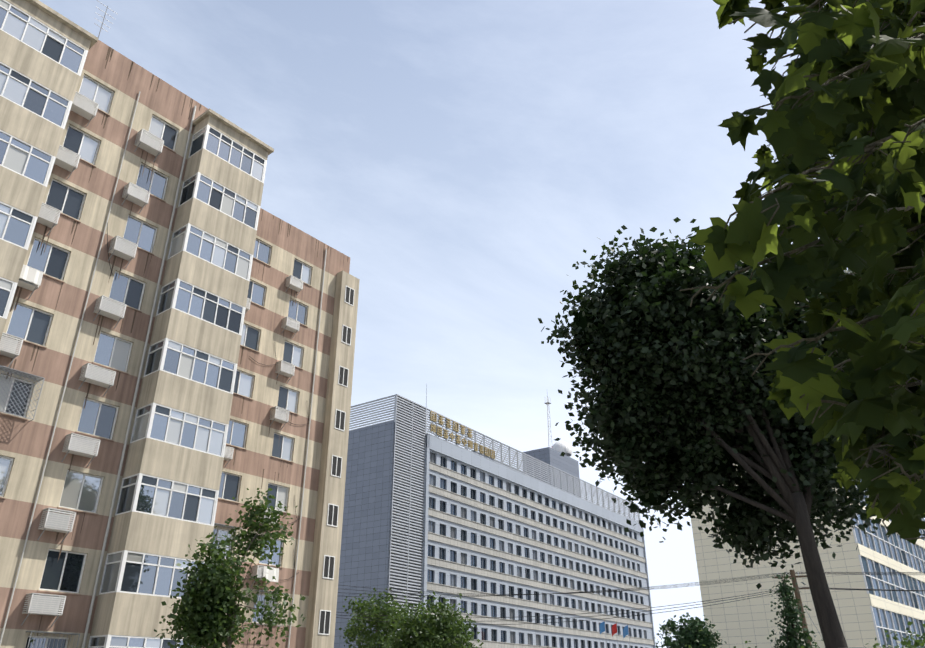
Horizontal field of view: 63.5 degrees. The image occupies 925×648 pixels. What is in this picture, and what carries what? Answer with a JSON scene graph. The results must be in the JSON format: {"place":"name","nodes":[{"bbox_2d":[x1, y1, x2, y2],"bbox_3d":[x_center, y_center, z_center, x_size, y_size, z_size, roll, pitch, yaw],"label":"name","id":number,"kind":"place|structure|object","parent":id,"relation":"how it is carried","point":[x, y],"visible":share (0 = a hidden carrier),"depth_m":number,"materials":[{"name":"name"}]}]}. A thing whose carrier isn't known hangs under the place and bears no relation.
{"place":"outdoors","nodes":[
{"label":"outdoors","id":0,"kind":"place"},
{"bbox_2d":[39,0,924,647],"label":"sky","id":1,"kind":"structure","parent":0,"point":[462,156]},
{"bbox_2d":[334,388,655,647],"bbox_3d":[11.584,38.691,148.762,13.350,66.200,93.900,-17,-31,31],"label":"office block","id":2,"kind":"structure","parent":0,"point":[425,512],"depth_m":125.83,"materials":[{"name":"grey concrete"}]},
{"bbox_2d":[538,217,889,647],"bbox_3d":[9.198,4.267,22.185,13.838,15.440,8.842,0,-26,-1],"label":"tree","id":3,"kind":"object","parent":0,"point":[700,399],"depth_m":21.46,"materials":[{"name":"green plant"}]},
{"bbox_2d":[680,0,924,544],"bbox_3d":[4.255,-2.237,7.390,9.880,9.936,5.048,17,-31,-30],"label":"tree","id":4,"kind":"object","parent":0,"point":[822,123],"depth_m":2.90,"materials":[{"name":"green plant"}]},
{"bbox_2d":[797,636,822,647],"bbox_3d":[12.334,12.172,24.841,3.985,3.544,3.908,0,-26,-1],"label":"tree","id":5,"kind":"object","parent":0,"point":[809,638],"visible":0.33,"depth_m":25.33,"materials":[{"name":"green plant"}]},
{"bbox_2d":[864,621,924,647],"bbox_3d":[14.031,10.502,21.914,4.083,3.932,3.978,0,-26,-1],"label":"tree","id":6,"kind":"object","parent":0,"point":[917,643],"visible":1,"depth_m":22.70,"materials":[{"name":"green plant"}]},
{"label":"ground","id":7,"kind":"structure","parent":0,"visible":0},
{"bbox_2d":[0,0,359,647],"bbox_3d":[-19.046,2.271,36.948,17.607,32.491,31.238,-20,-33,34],"label":"apartment block","id":8,"kind":"structure","parent":7,"relation":"on","point":[178,312],"depth_m":31.84,"materials":[{"name":"paint"}]},
{"bbox_2d":[154,488,305,647],"bbox_3d":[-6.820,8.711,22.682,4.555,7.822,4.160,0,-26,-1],"label":"street tree","id":9,"kind":"object","parent":7,"relation":"on","point":[206,606],"depth_m":22.19,"materials":[{"name":"green plant"}]},
{"bbox_2d":[339,587,418,647],"bbox_3d":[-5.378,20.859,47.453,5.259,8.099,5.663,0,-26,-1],"label":"street tree","id":10,"kind":"object","parent":7,"relation":"on","point":[352,632],"depth_m":47.85,"materials":[{"name":"green plant"}]},
{"bbox_2d":[371,591,483,647],"bbox_3d":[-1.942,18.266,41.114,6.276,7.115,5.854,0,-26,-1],"label":"street tree","id":11,"kind":"object","parent":7,"relation":"on","point":[429,630],"depth_m":40.90,"materials":[{"name":"green plant"}]},
{"bbox_2d":[599,619,630,647],"bbox_3d":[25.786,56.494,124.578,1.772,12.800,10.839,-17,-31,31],"label":"flags","id":12,"kind":"object","parent":7,"relation":"on","point":[614,629],"visible":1,"depth_m":126.56,"materials":[{"name":"blue fabric"}]},
{"bbox_2d":[336,570,924,644],"bbox_3d":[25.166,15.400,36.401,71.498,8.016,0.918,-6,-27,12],"label":"overhead wires","id":13,"kind":"object","parent":7,"relation":"on","point":[792,573],"visible":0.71,"depth_m":40.40,"materials":[{"name":"black rubber"}]},
{"bbox_2d":[656,612,726,647],"bbox_3d":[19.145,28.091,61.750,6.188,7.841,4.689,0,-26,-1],"label":"tree","id":14,"kind":"object","parent":7,"relation":"on","point":[690,633],"depth_m":62.10,"materials":[{"name":"green plant"}]},
{"bbox_2d":[767,572,817,647],"bbox_3d":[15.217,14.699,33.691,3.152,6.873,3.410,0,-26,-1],"label":"tree","id":15,"kind":"object","parent":7,"relation":"on","point":[793,613],"depth_m":34.30,"materials":[{"name":"green plant"}]},
{"bbox_2d":[691,481,924,647],"bbox_3d":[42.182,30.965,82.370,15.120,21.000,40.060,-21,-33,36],"label":"glazed block","id":16,"kind":"structure","parent":7,"relation":"on","point":[866,617],"depth_m":69.56,"materials":[{"name":"beige glass"}]}
]}

